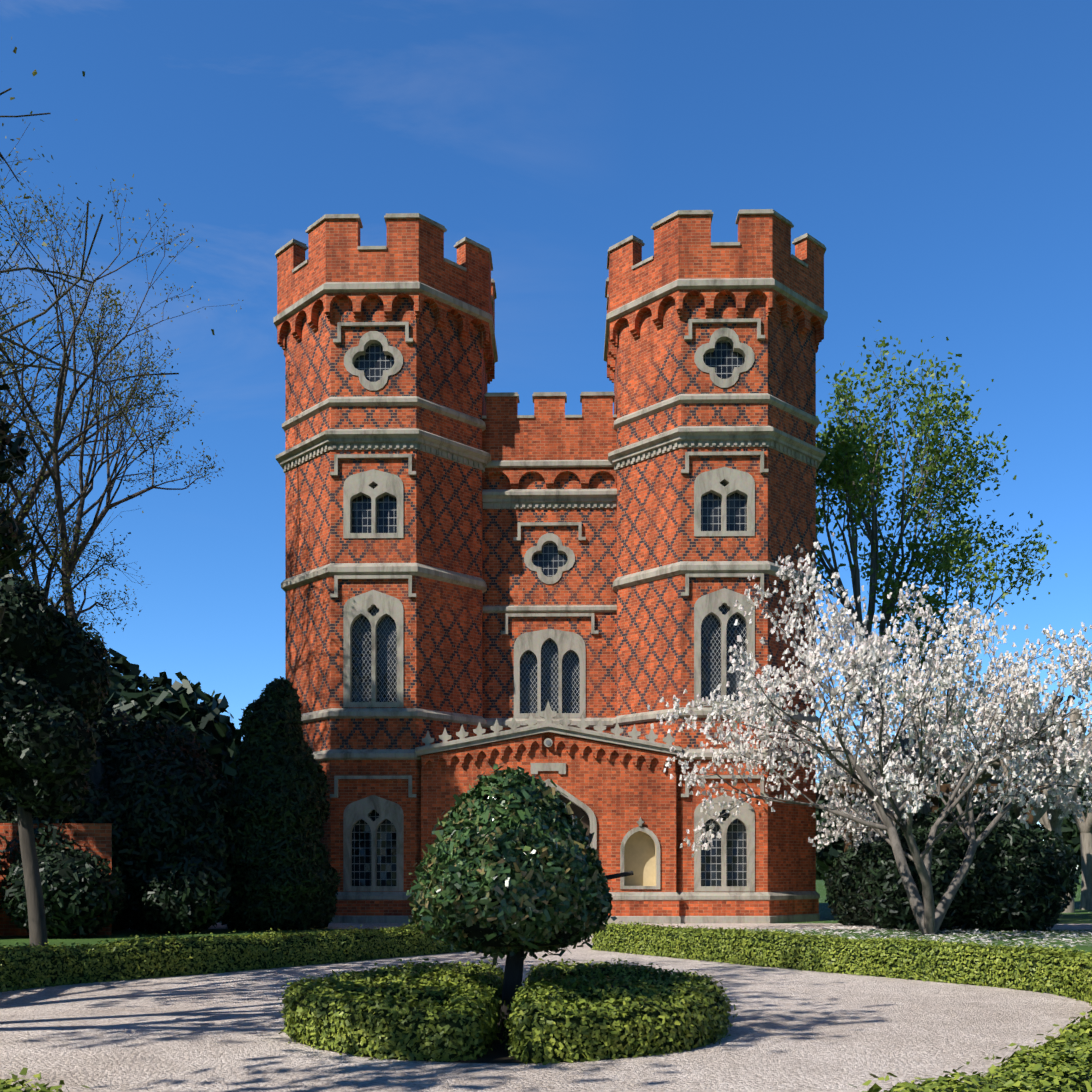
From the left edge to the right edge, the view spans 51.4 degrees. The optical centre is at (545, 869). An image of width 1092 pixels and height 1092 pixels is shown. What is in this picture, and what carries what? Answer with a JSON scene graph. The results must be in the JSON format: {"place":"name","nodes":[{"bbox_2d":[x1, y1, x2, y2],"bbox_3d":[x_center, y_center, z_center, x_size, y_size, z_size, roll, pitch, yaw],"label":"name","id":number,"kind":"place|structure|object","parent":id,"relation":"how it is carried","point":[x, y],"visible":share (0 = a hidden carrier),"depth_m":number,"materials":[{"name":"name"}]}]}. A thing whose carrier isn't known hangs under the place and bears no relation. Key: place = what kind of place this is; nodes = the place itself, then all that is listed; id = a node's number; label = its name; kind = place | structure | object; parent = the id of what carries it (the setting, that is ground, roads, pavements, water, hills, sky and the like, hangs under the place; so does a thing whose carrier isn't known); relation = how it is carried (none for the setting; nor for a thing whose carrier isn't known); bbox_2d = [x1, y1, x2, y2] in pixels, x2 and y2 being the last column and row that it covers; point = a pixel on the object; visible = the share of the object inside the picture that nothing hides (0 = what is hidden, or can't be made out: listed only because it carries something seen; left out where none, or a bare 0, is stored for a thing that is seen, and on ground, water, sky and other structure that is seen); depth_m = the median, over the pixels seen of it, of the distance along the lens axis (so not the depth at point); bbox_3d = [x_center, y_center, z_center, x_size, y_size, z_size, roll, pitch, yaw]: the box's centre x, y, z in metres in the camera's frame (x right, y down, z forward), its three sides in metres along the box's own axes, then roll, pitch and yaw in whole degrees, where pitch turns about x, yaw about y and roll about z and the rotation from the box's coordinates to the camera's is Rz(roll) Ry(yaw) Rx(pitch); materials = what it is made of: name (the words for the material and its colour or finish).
{"place":"outdoors","nodes":[
{"label":"outdoors","id":0,"kind":"place"},
{"bbox_2d":[0,923,1091,1091],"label":"gravel drive","id":1,"kind":"structure","parent":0,"point":[792,1030],"depth_m":9.02,"materials":[{"name":"grey gravel"}]},
{"bbox_2d":[0,919,471,1091],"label":"hedge","id":2,"kind":"object","parent":1,"relation":"on","point":[121,943],"depth_m":14.46,"materials":[{"name":"green plant"}]},
{"bbox_2d":[220,676,341,929],"bbox_3d":[-6.139,-1.488,25.834,2.853,5.768,2.644,0,0,1],"label":"cypress","id":3,"kind":"object","parent":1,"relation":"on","point":[252,769],"depth_m":25.04,"materials":[{"name":"green plant"}]},
{"bbox_2d":[291,1018,726,1062],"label":"parterre soil","id":4,"kind":"structure","parent":1,"relation":"on","point":[499,1054],"depth_m":8.22,"materials":[{"name":"brown soil"}]},
{"bbox_2d":[273,970,505,1061],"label":"parterre leaves","id":5,"kind":"object","parent":4,"relation":"on","point":[489,1022],"depth_m":8.27,"materials":[{"name":"green plant"}]},
{"bbox_2d":[313,958,505,1019],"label":"parterre leaves","id":6,"kind":"object","parent":4,"relation":"on","point":[482,973],"depth_m":10.47,"materials":[{"name":"green plant"}]},
{"bbox_2d":[404,763,633,1027],"bbox_3d":[-0.224,0.215,9.705,2.004,2.267,1.867,0,0,1],"label":"topiary","id":7,"kind":"object","parent":4,"relation":"on","point":[469,813],"depth_m":9.16,"materials":[{"name":"green plant"}]},
{"bbox_2d":[502,973,737,1064],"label":"parterre leaves","id":8,"kind":"object","parent":4,"relation":"on","point":[543,1001],"depth_m":8.20,"materials":[{"name":"green plant"}]},
{"bbox_2d":[523,957,730,1022],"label":"parterre leaves","id":9,"kind":"object","parent":4,"relation":"on","point":[674,977],"depth_m":10.70,"materials":[{"name":"green plant"}]},
{"bbox_2d":[590,921,1091,1091],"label":"hedge","id":10,"kind":"object","parent":1,"relation":"on","point":[1080,1046],"depth_m":13.35,"materials":[{"name":"green plant"}]},
{"bbox_2d":[0,871,1091,953],"bbox_3d":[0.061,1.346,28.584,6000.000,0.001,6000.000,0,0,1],"label":"lawn","id":11,"kind":"structure","parent":0,"point":[1078,916],"depth_m":23.59,"materials":[{"name":"green plant"}]},
{"bbox_2d":[0,384,34,574],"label":"tree","id":12,"kind":"object","parent":11,"relation":"on","point":[10,556],"depth_m":22.00,"materials":[{"name":"plant"}]},
{"bbox_2d":[0,823,111,935],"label":"garden wall","id":13,"kind":"structure","parent":11,"relation":"on","point":[95,838],"depth_m":23.29,"materials":[{"name":"brick"}]},
{"bbox_2d":[0,573,112,946],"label":"tree","id":14,"kind":"object","parent":11,"relation":"on","point":[63,624],"depth_m":15.97,"materials":[{"name":"green plant"}]},
{"bbox_2d":[0,443,150,620],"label":"tree","id":15,"kind":"object","parent":11,"relation":"on","point":[27,560],"visible":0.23,"depth_m":32.64,"materials":[{"name":"brown plant"}]},
{"bbox_2d":[1,446,146,620],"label":"bare tree buds","id":16,"kind":"object","parent":15,"relation":"attached to","point":[70,540],"visible":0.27,"depth_m":32.28,"materials":[{"name":"brown plant"}]},
{"bbox_2d":[0,37,223,502],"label":"tree","id":17,"kind":"object","parent":11,"relation":"on","point":[41,271],"depth_m":7.66,"materials":[{"name":"brown plant"}]},
{"bbox_2d":[0,124,237,929],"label":"bare tree","id":18,"kind":"object","parent":11,"relation":"on","point":[96,773],"visible":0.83,"depth_m":27.38,"materials":[{"name":"brown plant"}]},
{"bbox_2d":[0,111,243,637],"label":"bare tree buds","id":19,"kind":"object","parent":18,"relation":"attached to","point":[93,331],"visible":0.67,"depth_m":27.68,"materials":[{"name":"brown plant"}]},
{"bbox_2d":[0,704,239,938],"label":"evergreens","id":20,"kind":"object","parent":11,"relation":"on","point":[120,892],"depth_m":23.98,"materials":[{"name":"green plant"}]},
{"bbox_2d":[273,209,827,923],"bbox_3d":[0.111,-7.554,31.159,14.660,17.800,5.910,0,0,1],"label":"gatehouse","id":21,"kind":"object","parent":11,"relation":"on","point":[477,581],"visible":0.98,"depth_m":28.77,"materials":[{"name":"brick"}]},
{"bbox_2d":[99,647,1091,883],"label":"tree belt","id":22,"kind":"object","parent":11,"relation":"on","point":[163,690],"depth_m":68.35,"materials":[{"name":"green plant"}]},
{"bbox_2d":[647,532,1091,934],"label":"magnolia","id":23,"kind":"object","parent":11,"relation":"on","point":[931,665],"depth_m":23.67,"materials":[{"name":"white plant"}]},
{"bbox_2d":[824,807,1081,930],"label":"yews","id":24,"kind":"object","parent":11,"relation":"on","point":[970,918],"depth_m":24.94,"materials":[{"name":"green plant"}]},
{"bbox_2d":[864,684,1091,912],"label":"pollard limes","id":25,"kind":"object","parent":11,"relation":"on","point":[1054,823],"visible":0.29,"depth_m":33.73,"materials":[{"name":"plant"}]},
{"bbox_2d":[0,0,1091,867],"label":"sky","id":26,"kind":"structure","parent":0,"point":[938,153],"materials":[{"name":"blue"}]},
{"bbox_2d":[738,925,1091,946],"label":"fallen petals","id":27,"kind":"object","parent":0,"point":[1075,935],"visible":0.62,"depth_m":23.31,"materials":[{"name":"white plant"}]},
{"bbox_2d":[816,784,1042,851],"bbox_3d":[9.997,-0.414,30.367,5.200,3.520,3.250,0,0,1],"label":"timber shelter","id":28,"kind":"object","parent":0,"point":[946,788],"visible":0.12,"depth_m":28.99,"materials":[{"name":"brown wood"}]},
{"bbox_2d":[816,320,1067,843],"bbox_3d":[10.457,-7.682,35.849,13.460,18.056,8.537,0,0,1],"label":"fresh tree","id":29,"kind":"object","parent":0,"point":[861,465],"depth_m":35.77,"materials":[{"name":"green plant"}]}
]}

